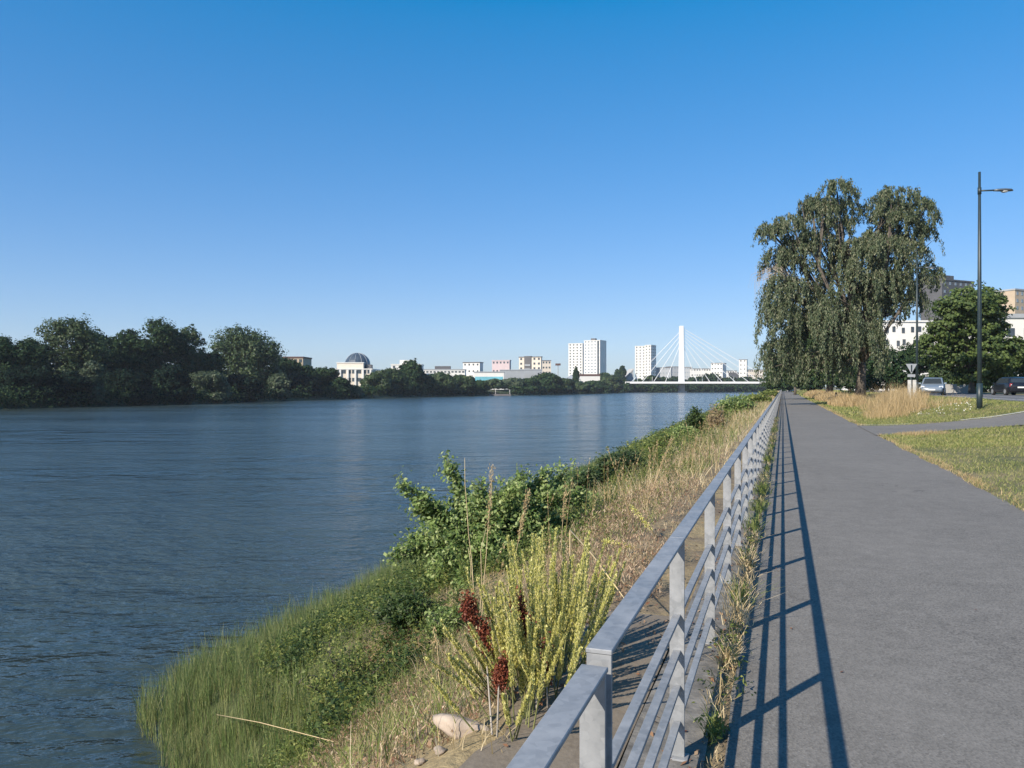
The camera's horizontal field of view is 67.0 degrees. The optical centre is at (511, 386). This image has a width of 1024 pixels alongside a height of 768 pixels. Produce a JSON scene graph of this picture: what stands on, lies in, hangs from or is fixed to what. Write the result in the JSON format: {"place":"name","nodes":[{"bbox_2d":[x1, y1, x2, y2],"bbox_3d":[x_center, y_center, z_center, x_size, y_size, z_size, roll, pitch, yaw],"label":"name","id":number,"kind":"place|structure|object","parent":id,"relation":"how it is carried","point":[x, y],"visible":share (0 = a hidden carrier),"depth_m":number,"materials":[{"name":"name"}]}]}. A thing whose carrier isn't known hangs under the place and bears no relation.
{"place":"outdoors","nodes":[
{"label":"outdoors","id":0,"kind":"place"},
{"bbox_2d":[0,392,759,767],"bbox_3d":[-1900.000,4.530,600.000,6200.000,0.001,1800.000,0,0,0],"label":"river water","id":1,"kind":"structure","parent":0,"point":[136,542],"depth_m":27.90,"materials":[{"name":"blue liquid"}]},
{"bbox_2d":[625,326,765,391],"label":"stay bridge","id":2,"kind":"structure","parent":1,"relation":"in","point":[681,372],"depth_m":648.27,"materials":[{"name":"white paint"}]},
{"bbox_2d":[0,389,760,408],"bbox_3d":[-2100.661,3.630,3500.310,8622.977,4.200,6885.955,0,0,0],"label":"ground","id":3,"kind":"structure","parent":0,"point":[288,399],"depth_m":237.42,"materials":[{"name":"green plant"}]},
{"bbox_2d":[0,336,43,390],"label":"tree","id":4,"kind":"object","parent":3,"relation":"on","point":[8,350],"visible":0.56,"depth_m":169.61,"materials":[{"name":"green plant"}]},
{"bbox_2d":[0,363,55,399],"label":"tree","id":5,"kind":"object","parent":3,"relation":"on","point":[34,377],"visible":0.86,"depth_m":165.80,"materials":[{"name":"green plant"}]},
{"bbox_2d":[21,335,56,386],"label":"tree","id":6,"kind":"object","parent":3,"relation":"on","point":[45,354],"visible":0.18,"depth_m":189.40,"materials":[{"name":"green plant"}]},
{"bbox_2d":[44,370,94,403],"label":"tree","id":7,"kind":"object","parent":3,"relation":"on","point":[75,381],"visible":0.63,"depth_m":172.49,"materials":[{"name":"green plant"}]},
{"bbox_2d":[34,312,115,383],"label":"tree","id":8,"kind":"object","parent":3,"relation":"on","point":[79,352],"visible":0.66,"depth_m":193.83,"materials":[{"name":"green plant"}]},
{"bbox_2d":[78,360,105,403],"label":"tree","id":9,"kind":"object","parent":3,"relation":"on","point":[94,370],"visible":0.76,"depth_m":177.54,"materials":[{"name":"green plant"}]},
{"bbox_2d":[92,329,132,376],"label":"tree","id":10,"kind":"object","parent":3,"relation":"on","point":[111,358],"visible":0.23,"depth_m":208.96,"materials":[{"name":"green plant"}]},
{"bbox_2d":[109,328,155,382],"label":"tree","id":11,"kind":"object","parent":3,"relation":"on","point":[138,358],"visible":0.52,"depth_m":212.71,"materials":[{"name":"green plant"}]},
{"bbox_2d":[134,316,193,377],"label":"tree","id":12,"kind":"object","parent":3,"relation":"on","point":[165,338],"visible":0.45,"depth_m":220.87,"materials":[{"name":"green plant"}]},
{"bbox_2d":[145,364,198,401],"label":"tree","id":13,"kind":"object","parent":3,"relation":"on","point":[176,378],"visible":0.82,"depth_m":197.96,"materials":[{"name":"green plant"}]},
{"bbox_2d":[172,324,210,374],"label":"tree","id":14,"kind":"object","parent":3,"relation":"on","point":[195,358],"visible":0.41,"depth_m":229.75,"materials":[{"name":"green plant"}]},
{"bbox_2d":[189,370,232,400],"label":"tree","id":15,"kind":"object","parent":3,"relation":"on","point":[204,379],"visible":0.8,"depth_m":216.27,"materials":[{"name":"green plant"}]},
{"bbox_2d":[201,351,227,382],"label":"tree","id":16,"kind":"object","parent":3,"relation":"on","point":[217,363],"visible":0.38,"depth_m":231.19,"materials":[{"name":"green plant"}]},
{"bbox_2d":[225,373,265,399],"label":"tree","id":17,"kind":"object","parent":3,"relation":"on","point":[243,381],"visible":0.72,"depth_m":234.34,"materials":[{"name":"green plant"}]},
{"bbox_2d":[205,322,293,390],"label":"tree","id":18,"kind":"object","parent":3,"relation":"on","point":[250,353],"visible":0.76,"depth_m":262.87,"materials":[{"name":"green plant"}]},
{"bbox_2d":[266,372,292,398],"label":"tree","id":19,"kind":"object","parent":3,"relation":"on","point":[281,382],"visible":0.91,"depth_m":255.37,"materials":[{"name":"green plant"}]},
{"bbox_2d":[262,357,303,388],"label":"tree","id":20,"kind":"object","parent":3,"relation":"on","point":[288,365],"visible":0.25,"depth_m":285.23,"materials":[{"name":"green plant"}]},
{"bbox_2d":[291,365,323,386],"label":"tree","id":21,"kind":"object","parent":3,"relation":"on","point":[309,370],"visible":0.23,"depth_m":286.96,"materials":[{"name":"green plant"}]},
{"bbox_2d":[315,366,339,389],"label":"tree","id":22,"kind":"object","parent":3,"relation":"on","point":[327,374],"visible":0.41,"depth_m":294.54,"materials":[{"name":"green plant"}]},
{"bbox_2d":[324,376,353,394],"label":"tree","id":23,"kind":"object","parent":3,"relation":"on","point":[347,385],"visible":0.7,"depth_m":294.48,"materials":[{"name":"green plant"}]},
{"bbox_2d":[336,353,380,385],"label":"building","id":24,"kind":"structure","parent":3,"relation":"on","point":[353,368],"depth_m":423.00,"materials":[{"name":"stone"}]},
{"bbox_2d":[359,371,393,390],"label":"tree","id":25,"kind":"object","parent":3,"relation":"on","point":[383,378],"visible":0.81,"depth_m":325.03,"materials":[{"name":"green plant"}]},
{"bbox_2d":[0,382,766,408],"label":"bank scrub","id":26,"kind":"object","parent":3,"relation":"on","point":[200,398],"visible":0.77,"depth_m":288.38,"materials":[{"name":"green plant"}]},
{"bbox_2d":[374,367,411,390],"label":"tree","id":27,"kind":"object","parent":3,"relation":"on","point":[399,378],"visible":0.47,"depth_m":337.12,"materials":[{"name":"green plant"}]},
{"bbox_2d":[398,358,429,390],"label":"tree","id":28,"kind":"object","parent":3,"relation":"on","point":[414,371],"visible":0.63,"depth_m":355.23,"materials":[{"name":"green plant"}]},
{"bbox_2d":[428,372,457,389],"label":"tree","id":29,"kind":"object","parent":3,"relation":"on","point":[447,381],"visible":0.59,"depth_m":374.40,"materials":[{"name":"green plant"}]},
{"bbox_2d":[424,366,465,375],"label":"building","id":30,"kind":"structure","parent":3,"relation":"on","point":[446,369],"depth_m":500.00,"materials":[{"name":"white concrete"}]},
{"bbox_2d":[454,374,475,389],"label":"tree","id":31,"kind":"object","parent":3,"relation":"on","point":[466,382],"visible":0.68,"depth_m":389.61,"materials":[{"name":"green plant"}]},
{"bbox_2d":[463,362,483,376],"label":"building","id":32,"kind":"structure","parent":3,"relation":"on","point":[471,368],"depth_m":537.80,"materials":[{"name":"white concrete"}]},
{"bbox_2d":[474,372,504,389],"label":"building","id":33,"kind":"structure","parent":3,"relation":"on","point":[482,376],"depth_m":470.00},
{"bbox_2d":[484,378,509,388],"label":"tree","id":34,"kind":"object","parent":3,"relation":"on","point":[494,383],"visible":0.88,"depth_m":425.06,"materials":[{"name":"green plant"}]},
{"bbox_2d":[492,360,510,371],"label":"building","id":35,"kind":"structure","parent":3,"relation":"on","point":[498,365],"depth_m":557.75,"materials":[{"name":"pink concrete"}]},
{"bbox_2d":[500,370,523,378],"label":"building","id":36,"kind":"structure","parent":3,"relation":"on","point":[518,374],"depth_m":500.00,"materials":[{"name":"grey concrete"}]},
{"bbox_2d":[502,377,524,389],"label":"tree","id":37,"kind":"object","parent":3,"relation":"on","point":[515,381],"visible":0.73,"depth_m":436.39,"materials":[{"name":"green plant"}]},
{"bbox_2d":[517,378,542,389],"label":"tree","id":38,"kind":"object","parent":3,"relation":"on","point":[530,382],"visible":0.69,"depth_m":443.83,"materials":[{"name":"green plant"}]},
{"bbox_2d":[519,356,541,368],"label":"building","id":39,"kind":"structure","parent":3,"relation":"on","point":[529,362],"depth_m":596.22,"materials":[{"name":"beige concrete"}]},
{"bbox_2d":[531,371,564,389],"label":"tree","id":40,"kind":"object","parent":3,"relation":"on","point":[549,380],"visible":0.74,"depth_m":463.25,"materials":[{"name":"green plant"}]},
{"bbox_2d":[568,343,583,376],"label":"building","id":41,"kind":"structure","parent":3,"relation":"on","point":[575,354],"depth_m":877.59,"materials":[{"name":"white concrete"}]},
{"bbox_2d":[584,338,605,373],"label":"building","id":42,"kind":"structure","parent":3,"relation":"on","point":[594,355],"depth_m":856.06,"materials":[{"name":"white concrete"}]},
{"bbox_2d":[600,374,623,388],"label":"tree","id":43,"kind":"object","parent":3,"relation":"on","point":[614,381],"visible":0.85,"depth_m":591.25,"materials":[{"name":"green plant"}]},
{"bbox_2d":[635,346,644,379],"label":"building","id":44,"kind":"structure","parent":3,"relation":"on","point":[639,359],"depth_m":897.80,"materials":[{"name":"white concrete"}]},
{"bbox_2d":[645,345,655,376],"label":"building","id":45,"kind":"structure","parent":3,"relation":"on","point":[650,353],"depth_m":888.92,"materials":[{"name":"white concrete"}]},
{"bbox_2d":[711,363,726,377],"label":"building","id":46,"kind":"structure","parent":3,"relation":"on","point":[715,369],"depth_m":896.81,"materials":[{"name":"white concrete"}]},
{"bbox_2d":[0,0,1023,386],"label":"sky","id":47,"kind":"structure","parent":0,"point":[452,183],"materials":[{"name":"blue"}]},
{"bbox_2d":[309,391,779,767],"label":"dry grass","id":48,"kind":"structure","parent":0,"point":[755,418],"depth_m":9.26,"materials":[{"name":"beige plant"}]},
{"bbox_2d":[539,631,556,710],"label":"dock plant","id":49,"kind":"object","parent":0,"point":[547,667],"visible":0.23,"depth_m":3.70,"materials":[{"name":"brown plant"}]},
{"bbox_2d":[160,387,1023,767],"bbox_3d":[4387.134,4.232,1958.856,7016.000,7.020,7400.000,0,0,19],"label":"ground","id":50,"kind":"structure","parent":0,"point":[456,757],"depth_m":8.69,"materials":[{"name":"soil"}]},
{"bbox_2d":[289,637,387,714],"bbox_3d":[-1.710,3.011,7.985,0.894,0.894,0.943,0,0,19],"label":"bank bush","id":51,"kind":"object","parent":50,"relation":"on","point":[337,668],"visible":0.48,"depth_m":7.92,"materials":[{"name":"green plant"}]},
{"bbox_2d":[362,580,451,633],"bbox_3d":[-1.221,2.575,8.971,0.928,0.489,0.989,0,0,19],"label":"bank bush","id":52,"kind":"object","parent":50,"relation":"on","point":[390,611],"visible":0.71,"depth_m":8.85,"materials":[{"name":"green plant"}]},
{"bbox_2d":[240,512,579,767],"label":"leafy sprigs","id":53,"kind":"object","parent":50,"relation":"on","point":[308,719],"visible":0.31,"depth_m":8.25,"materials":[{"name":"green plant"}]},
{"bbox_2d":[125,412,707,767],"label":"reed grass","id":54,"kind":"structure","parent":50,"relation":"on","point":[189,680],"depth_m":9.96,"materials":[{"name":"green plant"}]},
{"bbox_2d":[424,604,467,644],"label":"bank bush","id":55,"kind":"object","parent":50,"relation":"on","point":[446,614],"visible":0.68,"depth_m":7.90,"materials":[{"name":"green plant"}]},
{"bbox_2d":[295,546,607,767],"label":"dead stems","id":56,"kind":"object","parent":50,"relation":"on","point":[409,689],"visible":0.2,"depth_m":5.82,"materials":[{"name":"beige plant"}]},
{"bbox_2d":[432,713,490,739],"bbox_3d":[-0.231,1.561,3.539,0.336,0.100,0.107,0,0,29],"label":"rock","id":57,"kind":"object","parent":50,"relation":"on","point":[445,722],"visible":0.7,"depth_m":3.51,"materials":[{"name":"stone"}]},
{"bbox_2d":[458,589,494,734],"bbox_3d":[-0.110,1.267,3.663,0.176,0.534,0.502,0,0,-23],"label":"dock plant","id":58,"kind":"object","parent":50,"relation":"on","point":[468,609],"visible":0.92,"depth_m":3.81,"materials":[{"name":"brown plant"}]},
{"bbox_2d":[194,396,767,767],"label":"undergrowth","id":59,"kind":"object","parent":50,"relation":"on","point":[367,597],"visible":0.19,"depth_m":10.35,"materials":[{"name":"green plant"}]},
{"bbox_2d":[266,432,695,756],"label":"dark undergrowth","id":60,"kind":"object","parent":50,"relation":"on","point":[333,700],"visible":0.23,"depth_m":8.68,"materials":[{"name":"green plant"}]},
{"bbox_2d":[481,463,494,617],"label":"dry stalk","id":61,"kind":"object","parent":50,"relation":"on","point":[490,500],"visible":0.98,"depth_m":6.83,"materials":[{"name":"beige plant"}]},
{"bbox_2d":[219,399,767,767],"bbox_3d":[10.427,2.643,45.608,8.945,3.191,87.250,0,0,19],"label":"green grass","id":62,"kind":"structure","parent":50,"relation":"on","point":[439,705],"depth_m":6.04,"materials":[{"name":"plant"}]},
{"bbox_2d":[382,450,614,594],"bbox_3d":[-0.207,1.875,11.120,2.976,1.917,3.464,0,0,45],"label":"elm shrub","id":63,"kind":"object","parent":50,"relation":"on","point":[449,538],"visible":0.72,"depth_m":10.85,"materials":[{"name":"green plant"}]},
{"bbox_2d":[430,616,566,741],"bbox_3d":[-0.035,1.273,3.518,0.527,0.519,0.627,0,0,19],"label":"mignonette clump","id":64,"kind":"object","parent":50,"relation":"on","point":[534,677],"visible":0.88,"depth_m":3.45,"materials":[{"name":"plant"}]},
{"bbox_2d":[489,650,509,737],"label":"dock plant","id":65,"kind":"object","parent":50,"relation":"on","point":[500,676],"visible":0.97,"depth_m":3.51,"materials":[{"name":"brown plant"}]},
{"bbox_2d":[297,434,727,767],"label":"dead weeds","id":66,"kind":"object","parent":50,"relation":"on","point":[590,574],"visible":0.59,"depth_m":6.93,"materials":[{"name":"beige plant"}]},
{"bbox_2d":[504,488,530,609],"bbox_3d":[0.048,1.600,7.518,0.364,1.228,0.084,0,0,-37],"label":"dry stalk","id":67,"kind":"object","parent":50,"relation":"on","point":[523,517],"visible":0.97,"depth_m":7.56,"materials":[{"name":"beige plant"}]},
{"bbox_2d":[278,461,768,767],"bbox_3d":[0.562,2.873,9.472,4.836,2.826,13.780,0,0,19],"label":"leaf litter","id":68,"kind":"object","parent":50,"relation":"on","point":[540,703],"visible":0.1,"depth_m":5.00,"materials":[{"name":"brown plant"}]},
{"bbox_2d":[423,526,625,703],"bbox_3d":[0.193,1.162,4.093,0.876,0.819,1.463,0,0,19],"label":"mignonette clump","id":69,"kind":"object","parent":50,"relation":"on","point":[560,618],"visible":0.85,"depth_m":3.88,"materials":[{"name":"plant"}]},
{"bbox_2d":[506,664,607,767],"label":"steel railing","id":70,"kind":"object","parent":50,"relation":"on","point":[582,696],"visible":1,"depth_m":1.61,"materials":[{"name":"grey metal"}]},
{"bbox_2d":[459,611,669,767],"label":"silted slab","id":71,"kind":"structure","parent":50,"relation":"on","point":[627,679],"depth_m":3.80,"materials":[{"name":"beige concrete"}]},
{"bbox_2d":[505,585,540,712],"bbox_3d":[0.104,1.260,3.784,0.171,0.547,0.314,0,0,-32],"label":"dock plant","id":72,"kind":"object","parent":71,"relation":"on","point":[522,609],"visible":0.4,"depth_m":3.85,"materials":[{"name":"brown plant"}]},
{"bbox_2d":[567,464,600,494],"bbox_3d":[1.523,2.160,17.016,0.957,1.007,0.759,0,0,37],"label":"sapling","id":73,"kind":"object","parent":50,"relation":"on","point":[583,482],"visible":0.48,"depth_m":16.79,"materials":[{"name":"green plant"}]},
{"bbox_2d":[589,446,619,490],"bbox_3d":[2.155,2.031,18.419,0.705,1.239,0.883,0,0,40],"label":"sapling","id":74,"kind":"object","parent":50,"relation":"on","point":[601,466],"visible":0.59,"depth_m":18.38,"materials":[{"name":"green plant"}]},
{"bbox_2d":[477,400,749,607],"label":"seeding grass","id":75,"kind":"structure","parent":50,"relation":"on","point":[628,480],"depth_m":10.77,"materials":[{"name":"beige plant"}]},
{"bbox_2d":[608,446,648,478],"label":"bank bush","id":76,"kind":"object","parent":50,"relation":"on","point":[629,455],"visible":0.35,"depth_m":20.24,"materials":[{"name":"green plant"}]},
{"bbox_2d":[642,432,678,453],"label":"bank bush","id":77,"kind":"object","parent":50,"relation":"on","point":[668,438],"visible":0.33,"depth_m":26.84,"materials":[{"name":"green plant"}]},
{"bbox_2d":[668,424,696,439],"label":"bank bush","id":78,"kind":"object","parent":50,"relation":"on","point":[678,428],"visible":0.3,"depth_m":33.78,"materials":[{"name":"green plant"}]},
{"bbox_2d":[682,404,705,432],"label":"bank bush","id":79,"kind":"object","parent":50,"relation":"on","point":[694,417],"visible":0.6,"depth_m":34.80,"materials":[{"name":"green plant"}]},
{"bbox_2d":[619,393,781,767],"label":"edge strip","id":80,"kind":"object","parent":50,"relation":"on","point":[695,736],"visible":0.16,"depth_m":3.88,"materials":[{"name":"concrete"}]},
{"bbox_2d":[586,389,781,767],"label":"steel railing","id":81,"kind":"object","parent":80,"relation":"on","point":[603,644],"visible":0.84,"depth_m":3.17,"materials":[{"name":"grey metal"}]},
{"bbox_2d":[706,403,725,431],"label":"dead bush","id":82,"kind":"object","parent":50,"relation":"on","point":[714,418],"visible":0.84,"depth_m":32.89,"materials":[{"name":"beige plant"}]},
{"bbox_2d":[707,392,757,413],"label":"bank bush","id":83,"kind":"object","parent":50,"relation":"on","point":[734,401],"visible":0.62,"depth_m":51.42,"materials":[{"name":"green plant"}]},
{"bbox_2d":[692,420,778,738],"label":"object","id":84,"kind":"object","parent":50,"relation":"on","point":[739,663],"visible":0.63,"depth_m":4.33,"materials":[{"name":"green plant"}]},
{"bbox_2d":[687,418,785,767],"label":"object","id":85,"kind":"object","parent":50,"relation":"on","point":[726,653],"visible":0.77,"depth_m":4.96,"materials":[{"name":"beige plant"}]},
{"bbox_2d":[685,417,789,745],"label":"weeds","id":86,"kind":"object","parent":50,"relation":"on","point":[759,508],"visible":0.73,"depth_m":8.09,"materials":[{"name":"green plant"}]},
{"bbox_2d":[741,392,774,403],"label":"bank bush","id":87,"kind":"object","parent":50,"relation":"on","point":[757,397],"visible":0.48,"depth_m":74.15,"materials":[{"name":"green plant"}]},
{"bbox_2d":[758,324,857,392],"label":"weeping tree","id":88,"kind":"object","parent":50,"relation":"on","point":[829,386],"visible":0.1,"depth_m":94.37,"materials":[{"name":"green plant"}]},
{"bbox_2d":[818,356,871,391],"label":"tree","id":89,"kind":"object","parent":50,"relation":"on","point":[850,389],"visible":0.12,"depth_m":108.37,"materials":[{"name":"green plant"}]},
{"bbox_2d":[748,176,948,396],"bbox_3d":[28.194,-8.444,64.603,16.649,18.593,7.562,0,0,0],"label":"weeping tree","id":90,"kind":"object","parent":50,"relation":"on","point":[857,335],"visible":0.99,"depth_m":64.06,"materials":[{"name":"green plant"}]},
{"bbox_2d":[841,320,935,390],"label":"building","id":91,"kind":"structure","parent":50,"relation":"on","point":[904,334],"depth_m":150.00,"materials":[{"name":"white concrete"}]},
{"bbox_2d":[866,347,914,391],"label":"tree","id":92,"kind":"object","parent":50,"relation":"on","point":[894,373],"visible":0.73,"depth_m":103.69,"materials":[{"name":"green plant"}]},
{"bbox_2d":[792,379,1023,509],"bbox_3d":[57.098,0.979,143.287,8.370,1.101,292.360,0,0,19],"label":"verge lawn","id":93,"kind":"structure","parent":50,"relation":"on","point":[1003,438],"depth_m":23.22,"materials":[{"name":"green plant"}]},
{"bbox_2d":[895,341,933,390],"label":"tree","id":94,"kind":"object","parent":50,"relation":"on","point":[921,367],"visible":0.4,"depth_m":110.78,"materials":[{"name":"green plant"}]},
{"bbox_2d":[916,257,935,390],"bbox_3d":[30.490,-4.379,56.969,1.484,10.415,0.320,0,0,3],"label":"street lamp","id":95,"kind":"object","parent":50,"relation":"on","point":[917,382],"visible":0.89,"depth_m":56.94,"materials":[{"name":"green paint"}]},
{"bbox_2d":[926,364,956,383],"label":"tree","id":96,"kind":"object","parent":50,"relation":"on","point":[936,373],"visible":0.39,"depth_m":98.89,"materials":[{"name":"green plant"}]},
{"bbox_2d":[921,275,974,319],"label":"building","id":97,"kind":"structure","parent":50,"relation":"on","point":[951,283],"depth_m":333.67,"materials":[{"name":"grey concrete"}]},
{"bbox_2d":[945,384,968,392],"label":"garden wall","id":98,"kind":"structure","parent":50,"relation":"on","point":[954,388],"depth_m":90.00,"materials":[{"name":"concrete"}]},
{"bbox_2d":[913,280,1023,393],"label":"maple tree","id":99,"kind":"object","parent":50,"relation":"on","point":[953,330],"visible":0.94,"depth_m":80.71,"materials":[{"name":"green plant"}]},
{"bbox_2d":[976,172,1012,409],"bbox_3d":[20.584,-4.068,32.969,1.484,10.220,0.320,0,0,3],"label":"street lamp","id":100,"kind":"object","parent":50,"relation":"on","point":[979,394],"visible":0.94,"depth_m":32.94,"materials":[{"name":"green paint"}]},
{"bbox_2d":[969,314,1023,375],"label":"building","id":101,"kind":"structure","parent":50,"relation":"on","point":[1017,322],"depth_m":130.00,"materials":[{"name":"white concrete"}]},
{"bbox_2d":[999,288,1023,313],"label":"building","id":102,"kind":"structure","parent":50,"relation":"on","point":[1015,296],"depth_m":301.22,"materials":[{"name":"beige concrete"}]},
{"bbox_2d":[723,391,1023,767],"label":"cycle path","id":103,"kind":"structure","parent":0,"point":[906,563],"depth_m":5.16,"materials":[{"name":"grey asphalt"}]},
{"bbox_2d":[823,388,1023,400],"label":"road","id":104,"kind":"structure","parent":0,"point":[1006,397],"depth_m":56.15,"materials":[{"name":"grey asphalt"}]},
{"bbox_2d":[920,378,946,394],"bbox_3d":[34.850,-0.051,63.990,2.040,1.465,4.087,0,0,32],"label":"car","id":105,"kind":"object","parent":104,"relation":"on","point":[934,385],"visible":0.8,"depth_m":62.93,"materials":[{"name":"silver metal"}]},
{"bbox_2d":[991,377,1023,394],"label":"car","id":106,"kind":"object","parent":104,"relation":"on","point":[1008,385],"visible":0.99,"depth_m":64.69,"materials":[{"name":"black paint"}]},
{"bbox_2d":[857,412,1023,434],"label":"side path","id":107,"kind":"structure","parent":0,"point":[1012,419],"depth_m":28.02,"materials":[{"name":"grey asphalt"}]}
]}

